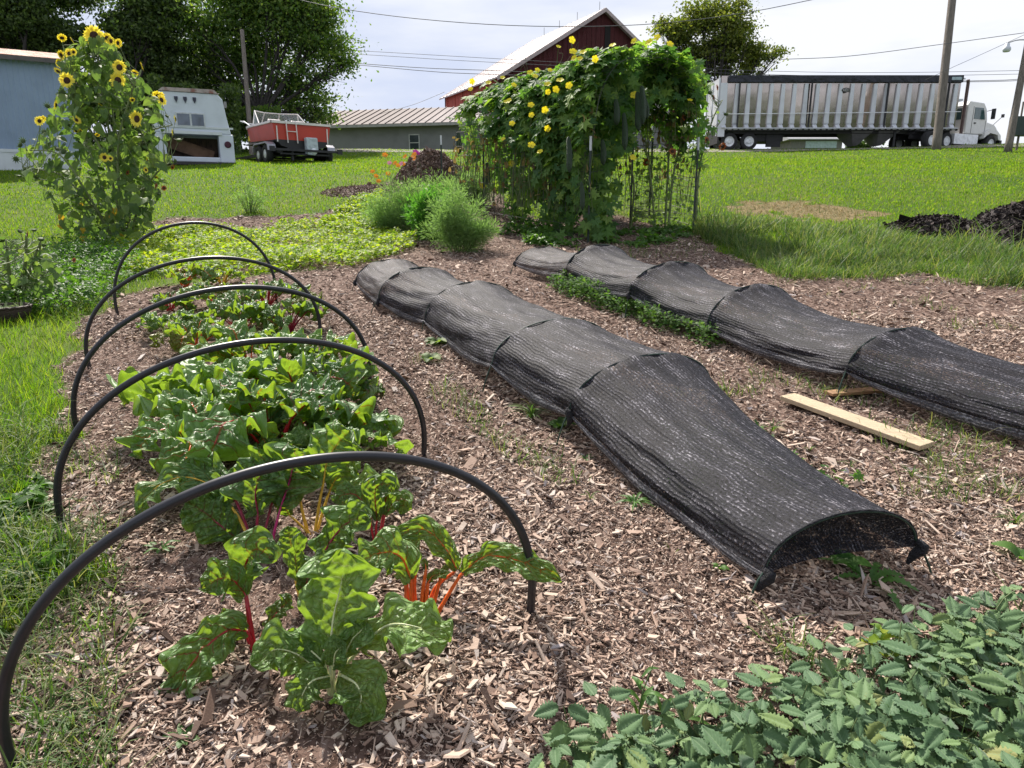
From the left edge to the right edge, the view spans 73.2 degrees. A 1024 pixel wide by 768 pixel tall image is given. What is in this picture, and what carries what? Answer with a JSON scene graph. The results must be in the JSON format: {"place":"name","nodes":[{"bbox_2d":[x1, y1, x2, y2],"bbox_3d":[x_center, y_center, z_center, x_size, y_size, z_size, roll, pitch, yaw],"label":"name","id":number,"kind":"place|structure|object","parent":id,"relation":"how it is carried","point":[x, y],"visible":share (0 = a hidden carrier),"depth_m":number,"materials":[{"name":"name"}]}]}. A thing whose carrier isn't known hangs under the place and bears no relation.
{"place":"outdoors","nodes":[
{"label":"outdoors","id":0,"kind":"place"},
{"bbox_2d":[0,147,1023,767],"bbox_3d":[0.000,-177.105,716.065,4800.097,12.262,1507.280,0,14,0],"label":"ground","id":1,"kind":"structure","parent":0,"point":[304,751],"depth_m":3.95,"materials":[{"name":"wood"}]},
{"bbox_2d":[0,302,32,322],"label":"basket","id":2,"kind":"object","parent":1,"relation":"on","point":[25,309],"visible":0.9,"depth_m":6.31,"materials":[{"name":"wicker"}]},
{"bbox_2d":[0,471,66,597],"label":"ground cover","id":3,"kind":"object","parent":1,"relation":"on","point":[41,497],"visible":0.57,"depth_m":2.92,"materials":[{"name":"green plant"}]},
{"bbox_2d":[0,228,76,302],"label":"sunflower plant","id":4,"kind":"object","parent":1,"relation":"on","point":[34,251],"visible":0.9,"depth_m":6.83,"materials":[{"name":"green plant"}]},
{"bbox_2d":[0,48,80,170],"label":"mobile home","id":5,"kind":"object","parent":1,"relation":"on","point":[30,83],"visible":0.53,"depth_m":20.69,"materials":[{"name":"blue metal"}]},
{"bbox_2d":[0,0,123,72],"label":"tree","id":6,"kind":"object","parent":1,"relation":"on","point":[30,25],"visible":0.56,"depth_m":33.64,"materials":[{"name":"green plant"}]},
{"bbox_2d":[0,231,148,316],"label":"ground cover","id":7,"kind":"object","parent":1,"relation":"on","point":[70,250],"visible":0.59,"depth_m":8.11,"materials":[{"name":"green plant"}]},
{"bbox_2d":[52,691,105,733],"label":"weed","id":8,"kind":"object","parent":1,"relation":"on","point":[67,727],"visible":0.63,"depth_m":1.92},
{"bbox_2d":[0,229,164,651],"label":"tall grass","id":9,"kind":"structure","parent":1,"relation":"on","point":[4,606],"depth_m":2.68,"materials":[{"name":"plant"}]},
{"bbox_2d":[12,25,182,242],"bbox_3d":[-6.987,-4.159,11.540,2.387,3.675,3.164,-10,17,-35],"label":"sunflower plant","id":10,"kind":"object","parent":1,"relation":"on","point":[107,74],"visible":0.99,"depth_m":11.32,"materials":[{"name":"green plant"}]},
{"bbox_2d":[72,72,163,154],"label":"shrub","id":11,"kind":"object","parent":1,"relation":"on","point":[152,78],"visible":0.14,"depth_m":32.16,"materials":[{"name":"green plant"}]},
{"bbox_2d":[0,261,264,637],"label":"lawn grass","id":12,"kind":"structure","parent":1,"relation":"on","point":[36,390],"depth_m":4.29,"materials":[{"name":"plant"}]},
{"bbox_2d":[80,0,221,114],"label":"tree","id":13,"kind":"object","parent":1,"relation":"on","point":[130,24],"visible":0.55,"depth_m":35.32,"materials":[{"name":"green plant"}]},
{"bbox_2d":[142,540,178,553],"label":"weed","id":14,"kind":"object","parent":1,"relation":"on","point":[162,546],"visible":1,"depth_m":2.72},
{"bbox_2d":[135,308,203,332],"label":"chard plant","id":15,"kind":"object","parent":1,"relation":"on","point":[153,320],"visible":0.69,"depth_m":5.82,"materials":[{"name":"green plant"}]},
{"bbox_2d":[148,291,196,311],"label":"chard plant","id":16,"kind":"object","parent":1,"relation":"on","point":[186,304],"visible":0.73,"depth_m":6.66,"materials":[{"name":"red plant"}]},
{"bbox_2d":[162,723,199,747],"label":"weed","id":17,"kind":"object","parent":1,"relation":"on","point":[180,731],"visible":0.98,"depth_m":1.85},
{"bbox_2d":[149,315,224,352],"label":"chard plant","id":18,"kind":"object","parent":1,"relation":"on","point":[183,334],"visible":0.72,"depth_m":5.30,"materials":[{"name":"green plant"}]},
{"bbox_2d":[156,262,219,287],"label":"chard plant","id":19,"kind":"object","parent":1,"relation":"on","point":[191,272],"visible":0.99,"depth_m":7.73,"materials":[{"name":"green plant"}]},
{"bbox_2d":[142,80,243,153],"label":"shrub","id":20,"kind":"object","parent":1,"relation":"on","point":[235,110],"visible":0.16,"depth_m":33.24,"materials":[{"name":"green plant"}]},
{"bbox_2d":[153,87,234,164],"bbox_3d":[-12.178,-9.528,26.283,2.560,2.602,6.120,-6,15,-24],"label":"camper","id":21,"kind":"object","parent":1,"relation":"on","point":[202,129],"visible":0.66,"depth_m":23.84,"materials":[{"name":"white metal"}]},
{"bbox_2d":[175,112,205,126],"bbox_3d":[-11.006,-9.044,23.619,0.920,0.456,0.044,-6,15,-24],"label":"window","id":22,"kind":"structure","parent":21,"relation":"in","point":[185,119],"depth_m":23.60,"materials":[{"name":"glass"}]},
{"bbox_2d":[113,221,277,314],"bbox_3d":[-3.119,-1.114,6.828,1.503,0.966,0.029,-8,16,-28],"label":"hoop","id":23,"kind":"object","parent":1,"relation":"on","point":[132,247],"visible":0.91,"depth_m":6.62,"materials":[{"name":"plastic"}]},
{"bbox_2d":[84,256,321,368],"bbox_3d":[-2.336,-0.535,5.310,1.702,0.885,0.029,-7,16,-26],"label":"hoop","id":24,"kind":"object","parent":1,"relation":"on","point":[122,284],"visible":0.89,"depth_m":5.12,"materials":[{"name":"plastic"}]},
{"bbox_2d":[114,381,299,472],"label":"chard plant","id":25,"kind":"object","parent":1,"relation":"on","point":[166,428],"visible":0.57,"depth_m":3.29,"materials":[{"name":"green plant"}]},
{"bbox_2d":[176,280,254,303],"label":"chard plant","id":26,"kind":"object","parent":1,"relation":"on","point":[204,285],"visible":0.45,"depth_m":6.75,"materials":[{"name":"green plant"}]},
{"bbox_2d":[70,285,371,437],"bbox_3d":[-1.663,-0.148,4.127,1.715,0.879,0.029,-9,16,-31],"label":"hoop","id":27,"kind":"object","parent":1,"relation":"on","point":[99,344],"visible":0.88,"depth_m":3.88,"materials":[{"name":"plastic"}]},
{"bbox_2d":[156,525,293,704],"bbox_3d":[-0.899,0.698,2.097,0.228,0.461,0.417,11,18,37],"label":"chard plant","id":28,"kind":"object","parent":1,"relation":"on","point":[188,662],"visible":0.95,"depth_m":2.13,"materials":[{"name":"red plant"}]},
{"bbox_2d":[106,345,346,428],"bbox_3d":[-1.611,0.068,3.862,1.291,0.467,0.924,9,17,33],"label":"chard plant","id":29,"kind":"object","parent":1,"relation":"on","point":[194,374],"visible":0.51,"depth_m":3.78,"materials":[{"name":"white plant"}]},
{"bbox_2d":[134,441,321,544],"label":"chard plant","id":30,"kind":"object","parent":1,"relation":"on","point":[210,517],"visible":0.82,"depth_m":2.76,"materials":[{"name":"green plant"}]},
{"bbox_2d":[213,265,246,283],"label":"chard plant","id":31,"kind":"object","parent":1,"relation":"on","point":[227,272],"visible":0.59,"depth_m":8.11,"materials":[{"name":"green plant"}]},
{"bbox_2d":[53,337,426,527],"bbox_3d":[-1.149,0.201,3.146,1.634,0.828,0.029,-8,16,-29],"label":"hoop","id":32,"kind":"object","parent":1,"relation":"on","point":[78,429],"visible":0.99,"depth_m":2.93,"materials":[{"name":"plastic"}]},
{"bbox_2d":[198,290,284,333],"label":"chard plant","id":33,"kind":"object","parent":1,"relation":"on","point":[223,308],"visible":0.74,"depth_m":5.80,"materials":[{"name":"green plant"}]},
{"bbox_2d":[240,29,253,154],"bbox_3d":[-12.640,-13.767,33.033,0.271,6.197,1.734,-4,15,-17],"label":"utility pole","id":34,"kind":"object","parent":1,"relation":"on","point":[246,89],"visible":0.68,"depth_m":32.95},
{"bbox_2d":[231,176,268,212],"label":"wispy weed","id":35,"kind":"object","parent":1,"relation":"on","point":[251,202],"visible":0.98,"depth_m":14.48,"materials":[{"name":"green plant"}]},
{"bbox_2d":[179,319,323,364],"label":"chard plant","id":36,"kind":"object","parent":1,"relation":"on","point":[236,330],"visible":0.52,"depth_m":4.75,"materials":[{"name":"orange plant"}]},
{"bbox_2d":[228,103,283,152],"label":"shrub","id":37,"kind":"object","parent":1,"relation":"on","point":[270,109],"visible":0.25,"depth_m":34.99,"materials":[{"name":"green plant"}]},
{"bbox_2d":[142,0,381,145],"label":"locust tree","id":38,"kind":"object","parent":1,"relation":"on","point":[284,22],"visible":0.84,"depth_m":37.18,"materials":[{"name":"green plant"}]},
{"bbox_2d":[109,212,417,278],"bbox_3d":[-3.971,-2.363,11.166,4.526,0.808,5.405,-7,16,-26],"label":"ground cover","id":39,"kind":"object","parent":1,"relation":"on","point":[201,241],"visible":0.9,"depth_m":10.58,"materials":[{"name":"green plant"}]},
{"bbox_2d":[0,451,535,767],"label":"hoop","id":40,"kind":"object","parent":1,"relation":"on","point":[65,577],"visible":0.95,"depth_m":1.77,"materials":[{"name":"plastic"}]},
{"bbox_2d":[236,278,310,305],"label":"chard plant","id":41,"kind":"object","parent":1,"relation":"on","point":[255,294],"visible":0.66,"depth_m":6.92,"materials":[{"name":"green plant"}]},
{"bbox_2d":[234,289,330,332],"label":"chard plant","id":42,"kind":"object","parent":1,"relation":"on","point":[301,307],"visible":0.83,"depth_m":5.79,"materials":[{"name":"green plant"}]},
{"bbox_2d":[176,369,395,466],"bbox_3d":[-1.153,0.200,3.335,1.115,0.475,1.113,0,14,0],"label":"chard plant","id":43,"kind":"object","parent":1,"relation":"on","point":[221,431],"visible":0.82,"depth_m":3.33,"materials":[{"name":"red plant"}]},
{"bbox_2d":[235,141,342,161],"bbox_3d":[-9.801,-9.267,28.362,2.800,0.760,7.160,-11,18,-37],"label":"trailer","id":44,"kind":"object","parent":1,"relation":"on","point":[267,151],"visible":0.91,"depth_m":26.06,"materials":[{"name":"metal"}]},
{"bbox_2d":[240,110,330,155],"bbox_3d":[-9.364,-9.938,27.617,2.340,1.816,5.618,-11,18,-37],"label":"motor boat","id":45,"kind":"object","parent":44,"relation":"on","point":[298,134],"visible":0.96,"depth_m":25.77,"materials":[{"name":"red paint"}]},
{"bbox_2d":[206,346,377,404],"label":"chard plant","id":46,"kind":"object","parent":1,"relation":"on","point":[349,372],"visible":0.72,"depth_m":3.92,"materials":[{"name":"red plant"}]},
{"bbox_2d":[267,328,360,372],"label":"chard plant","id":47,"kind":"object","parent":1,"relation":"on","point":[349,340],"visible":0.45,"depth_m":4.92,"materials":[{"name":"green plant"}]},
{"bbox_2d":[277,498,372,594],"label":"chard plant","id":48,"kind":"object","parent":1,"relation":"on","point":[346,522],"visible":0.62,"depth_m":2.40,"materials":[{"name":"green plant"}]},
{"bbox_2d":[275,419,399,534],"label":"chard plant","id":49,"kind":"object","parent":1,"relation":"on","point":[335,435],"visible":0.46,"depth_m":2.85,"materials":[{"name":"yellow plant"}]},
{"bbox_2d":[266,409,413,463],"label":"chard plant","id":50,"kind":"object","parent":1,"relation":"on","point":[298,435],"visible":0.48,"depth_m":3.35,"materials":[{"name":"green plant"}]},
{"bbox_2d":[311,355,384,396],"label":"chard plant","id":51,"kind":"object","parent":1,"relation":"on","point":[362,383],"visible":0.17,"depth_m":4.19,"materials":[{"name":"green plant"}]},
{"bbox_2d":[249,546,452,726],"bbox_3d":[-0.449,0.717,1.947,0.527,0.422,0.349,7,16,26],"label":"chard plant","id":52,"kind":"object","parent":1,"relation":"on","point":[337,605],"visible":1,"depth_m":1.97,"materials":[{"name":"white plant"}]},
{"bbox_2d":[318,186,395,234],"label":"ground cover","id":53,"kind":"object","parent":1,"relation":"on","point":[348,208],"visible":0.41,"depth_m":14.20,"materials":[{"name":"green plant"}]},
{"bbox_2d":[320,182,407,196],"bbox_3d":[-3.490,-4.664,16.665,2.530,0.471,1.840,0,14,0],"label":"wood chip heap","id":54,"kind":"object","parent":1,"relation":"on","point":[350,190],"visible":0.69,"depth_m":16.50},
{"bbox_2d":[330,472,413,539],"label":"chard plant","id":55,"kind":"object","parent":1,"relation":"on","point":[374,496],"visible":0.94,"depth_m":2.73,"materials":[{"name":"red plant"}]},
{"bbox_2d":[358,152,428,231],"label":"cosmos plant","id":56,"kind":"object","parent":1,"relation":"on","point":[389,215],"visible":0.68,"depth_m":12.52,"materials":[{"name":"green plant"}]},
{"bbox_2d":[397,181,456,241],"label":"cosmos plant","id":57,"kind":"object","parent":1,"relation":"on","point":[416,215],"visible":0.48,"depth_m":11.65,"materials":[{"name":"green plant"}]},
{"bbox_2d":[385,149,469,208],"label":"cosmos plant","id":58,"kind":"object","parent":1,"relation":"on","point":[413,156],"visible":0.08,"depth_m":14.15,"materials":[{"name":"green plant"}]},
{"bbox_2d":[393,146,470,186],"bbox_3d":[-2.086,-5.572,17.922,2.300,1.164,2.070,0,14,0],"label":"wood chip heap","id":59,"kind":"object","parent":1,"relation":"on","point":[427,157],"visible":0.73,"depth_m":17.50,"materials":[{"name":"wood"}]},
{"bbox_2d":[358,514,561,613],"bbox_3d":[-0.174,0.634,2.337,0.669,0.330,0.239,0,14,0],"label":"chard plant","id":60,"kind":"object","parent":1,"relation":"on","point":[390,548],"visible":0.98,"depth_m":2.30,"materials":[{"name":"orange plant"}]},
{"bbox_2d":[415,175,505,253],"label":"cosmos plant","id":61,"kind":"object","parent":1,"relation":"on","point":[456,227],"visible":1,"depth_m":10.54,"materials":[{"name":"green plant"}]},
{"bbox_2d":[449,165,497,204],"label":"cosmos plant","id":62,"kind":"object","parent":1,"relation":"on","point":[478,185],"visible":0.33,"depth_m":14.88,"materials":[{"name":"green plant"}]},
{"bbox_2d":[316,103,668,149],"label":"long shed","id":63,"kind":"structure","parent":1,"relation":"on","point":[414,128],"depth_m":51.72,"materials":[{"name":"metal"}]},
{"bbox_2d":[409,134,419,148],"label":"window","id":64,"kind":"structure","parent":63,"relation":"in","point":[414,139],"depth_m":51.30,"materials":[{"name":"clear glass"}]},
{"bbox_2d":[0,143,1023,278],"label":"lawn grass","id":65,"kind":"structure","parent":1,"relation":"on","point":[374,164],"depth_m":18.33,"materials":[{"name":"plant"}]},
{"bbox_2d":[0,237,1023,767],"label":"sparse grass","id":66,"kind":"structure","parent":1,"relation":"on","point":[50,705],"depth_m":2.17,"materials":[{"name":"plant"}]},
{"bbox_2d":[0,460,1023,767],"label":"wood chips","id":67,"kind":"object","parent":1,"relation":"on","point":[924,522],"visible":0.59,"depth_m":2.33,"materials":[{"name":"wood"}]},
{"bbox_2d":[2,449,1023,767],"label":"wood fines","id":68,"kind":"object","parent":1,"relation":"on","point":[294,747],"visible":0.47,"depth_m":2.37,"materials":[{"name":"wood"}]},
{"bbox_2d":[30,307,1023,490],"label":"wood chips","id":69,"kind":"object","parent":1,"relation":"on","point":[471,461],"visible":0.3,"depth_m":4.37,"materials":[{"name":"wood"}]},
{"bbox_2d":[780,393,933,450],"bbox_3d":[1.923,0.199,3.915,0.135,0.099,0.858,-8,16,-31],"label":"board","id":70,"kind":"object","parent":69,"relation":"on","point":[849,418],"visible":1,"depth_m":3.85,"materials":[{"name":"brown wood"}]},
{"bbox_2d":[507,397,554,417],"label":"weed","id":71,"kind":"object","parent":1,"relation":"on","point":[530,414],"visible":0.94,"depth_m":4.04,"materials":[{"name":"green plant"}]},
{"bbox_2d":[95,196,1023,321],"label":"wood chips","id":72,"kind":"object","parent":1,"relation":"on","point":[937,311],"visible":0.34,"depth_m":8.15,"materials":[{"name":"wood"}]},
{"bbox_2d":[439,5,682,148],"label":"barn","id":73,"kind":"structure","parent":1,"relation":"on","point":[539,50],"depth_m":52.73,"materials":[{"name":"metal"}]},
{"bbox_2d":[440,56,699,242],"bbox_3d":[0.394,-4.615,14.564,3.099,3.135,7.058,-11,18,-38],"label":"wire arch trellis","id":74,"kind":"object","parent":1,"relation":"on","point":[626,158],"visible":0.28,"depth_m":12.87,"materials":[{"name":"green paint"}]},
{"bbox_2d":[445,34,717,243],"bbox_3d":[0.710,-4.634,13.450,5.705,3.556,3.809,12,18,39],"label":"luffa vine","id":75,"kind":"object","parent":74,"relation":"attached to","point":[634,90],"visible":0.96,"depth_m":11.95,"materials":[{"name":"green plant"}]},
{"bbox_2d":[495,218,693,247],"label":"ground cover","id":76,"kind":"object","parent":1,"relation":"on","point":[533,235],"visible":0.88,"depth_m":11.87,"materials":[{"name":"green plant"}]},
{"bbox_2d":[616,492,655,511],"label":"weed","id":77,"kind":"object","parent":1,"relation":"on","point":[633,499],"visible":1,"depth_m":3.06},
{"bbox_2d":[352,259,931,595],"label":"shade tunnel","id":78,"kind":"structure","parent":1,"relation":"on","point":[679,372],"depth_m":3.35,"materials":[{"name":"fabric"}]},
{"bbox_2d":[545,269,738,347],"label":"carrot tops","id":79,"kind":"object","parent":1,"relation":"on","point":[568,284],"visible":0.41,"depth_m":6.55,"materials":[{"name":"green plant"}]},
{"bbox_2d":[626,665,667,725],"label":"weed","id":80,"kind":"object","parent":1,"relation":"on","point":[647,692],"visible":0.66,"depth_m":1.84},
{"bbox_2d":[631,684,710,724],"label":"weed","id":81,"kind":"object","parent":1,"relation":"on","point":[659,704],"visible":0.25,"depth_m":1.88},
{"bbox_2d":[627,66,730,229],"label":"sunflower plant","id":82,"kind":"object","parent":1,"relation":"on","point":[668,197],"visible":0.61,"depth_m":12.83,"materials":[{"name":"green plant"}]},
{"bbox_2d":[640,0,798,100],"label":"tree","id":83,"kind":"object","parent":1,"relation":"on","point":[726,44],"visible":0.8,"depth_m":46.25,"materials":[{"name":"green plant"}]},
{"bbox_2d":[661,419,864,538],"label":"net seedlings","id":84,"kind":"object","parent":1,"relation":"on","point":[858,475],"depth_m":3.11,"materials":[{"name":"green plant"}]},
{"bbox_2d":[510,244,1023,440],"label":"shade tunnel","id":85,"kind":"structure","parent":1,"relation":"on","point":[605,263],"depth_m":4.79,"materials":[{"name":"fabric"}]},
{"bbox_2d":[528,584,1023,767],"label":"plants","id":86,"kind":"object","parent":1,"relation":"on","point":[916,724],"visible":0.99,"depth_m":1.78,"materials":[{"name":"green plant"}]},
{"bbox_2d":[726,195,888,225],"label":"dry grass","id":87,"kind":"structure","parent":1,"relation":"on","point":[804,206],"depth_m":14.67,"materials":[{"name":"plant"}]},
{"bbox_2d":[830,553,870,568],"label":"weed","id":88,"kind":"object","parent":1,"relation":"on","point":[860,560],"visible":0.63,"depth_m":2.60,"materials":[{"name":"green plant"}]},
{"bbox_2d":[681,184,1023,287],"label":"tall grass","id":89,"kind":"structure","parent":1,"relation":"on","point":[708,226],"depth_m":10.08,"materials":[{"name":"plant"}]},
{"bbox_2d":[823,387,883,396],"bbox_3d":[2.202,0.048,4.417,0.424,0.024,0.090,-4,15,-15],"label":"board","id":90,"kind":"object","parent":1,"relation":"on","point":[859,391],"visible":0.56,"depth_m":4.38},
{"bbox_2d":[818,557,918,610],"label":"weed","id":91,"kind":"object","parent":1,"relation":"on","point":[874,575],"visible":0.95,"depth_m":2.52,"materials":[{"name":"plant"}]},
{"bbox_2d":[858,623,901,657],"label":"weed","id":92,"kind":"object","parent":1,"relation":"on","point":[875,638],"visible":0.66,"depth_m":2.11,"materials":[{"name":"green plant"}]},
{"bbox_2d":[882,213,968,237],"bbox_3d":[7.919,-2.909,12.747,2.185,0.490,1.840,0,14,0],"label":"mulch heap","id":93,"kind":"object","parent":1,"relation":"on","point":[935,221],"visible":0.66,"depth_m":12.51,"materials":[{"name":"soil"}]},
{"bbox_2d":[931,0,955,149],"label":"utility pole","id":94,"kind":"object","parent":1,"relation":"on","point":[941,96],"visible":0.94,"depth_m":33.39,"materials":[{"name":"wood"}]},
{"bbox_2d":[780,33,1020,59],"bbox_3d":[18.227,-15.681,31.976,11.601,1.264,0.073,0,14,-1],"label":"overhead wire","id":95,"kind":"object","parent":94,"relation":"attached to","point":[901,49],"visible":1,"depth_m":31.99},
{"bbox_2d":[956,198,1023,246],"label":"mulch heap","id":96,"kind":"object","parent":1,"relation":"on","point":[1008,215],"visible":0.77,"depth_m":11.66,"materials":[{"name":"soil"}]},
{"bbox_2d":[991,541,1023,558],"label":"weed","id":97,"kind":"object","parent":1,"relation":"on","point":[1014,549],"visible":1,"depth_m":2.68,"materials":[{"name":"green plant"}]},
{"bbox_2d":[993,506,1023,526],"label":"weed","id":98,"kind":"object","parent":1,"relation":"on","point":[1020,516],"visible":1,"depth_m":2.90,"materials":[{"name":"green plant"}]},
{"bbox_2d":[1002,39,1023,151],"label":"utility pole","id":99,"kind":"object","parent":1,"relation":"on","point":[1010,136],"visible":0.98,"depth_m":30.93,"materials":[{"name":"wood"}]},
{"bbox_2d":[1009,102,1023,150],"bbox_3d":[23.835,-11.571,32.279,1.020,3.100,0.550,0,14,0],"label":"truck","id":100,"kind":"object","parent":1,"relation":"on","point":[1019,132],"visible":0.6,"depth_m":31.96,"materials":[{"name":"metal"}]},
{"bbox_2d":[50,0,1023,148],"label":"sky","id":101,"kind":"structure","parent":0,"point":[817,29],"materials":[{"name":"white"}]},
{"bbox_2d":[301,0,809,26],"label":"overhead wire","id":102,"kind":"object","parent":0,"point":[558,26],"visible":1,"depth_m":30.99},
{"bbox_2d":[335,143,1023,151],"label":"road","id":103,"kind":"structure","parent":0,"point":[738,150],"depth_m":36.02,"materials":[{"name":"asphalt"}]},
{"bbox_2d":[704,75,1004,149],"bbox_3d":[19.636,-15.011,38.602,17.187,3.870,4.224,-1,14,-6],"label":"semi truck","id":104,"kind":"object","parent":103,"relation":"on","point":[846,110],"visible":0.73,"depth_m":37.33,"materials":[{"name":"metal"}]},
{"bbox_2d":[359,54,1006,74],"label":"overhead wire","id":105,"kind":"object","parent":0,"point":[556,65],"visible":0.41,"depth_m":44.49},
{"bbox_2d":[357,50,1018,72],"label":"overhead wire","id":106,"kind":"object","parent":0,"point":[723,69],"visible":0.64,"depth_m":43.99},
{"bbox_2d":[771,137,841,148],"bbox_3d":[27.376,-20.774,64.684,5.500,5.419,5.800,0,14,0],"label":"car","id":107,"kind":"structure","parent":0,"point":[811,142],"depth_m":61.89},
{"bbox_2d":[805,141,836,147],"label":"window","id":108,"kind":"structure","parent":107,"relation":"in","point":[809,144],"depth_m":61.87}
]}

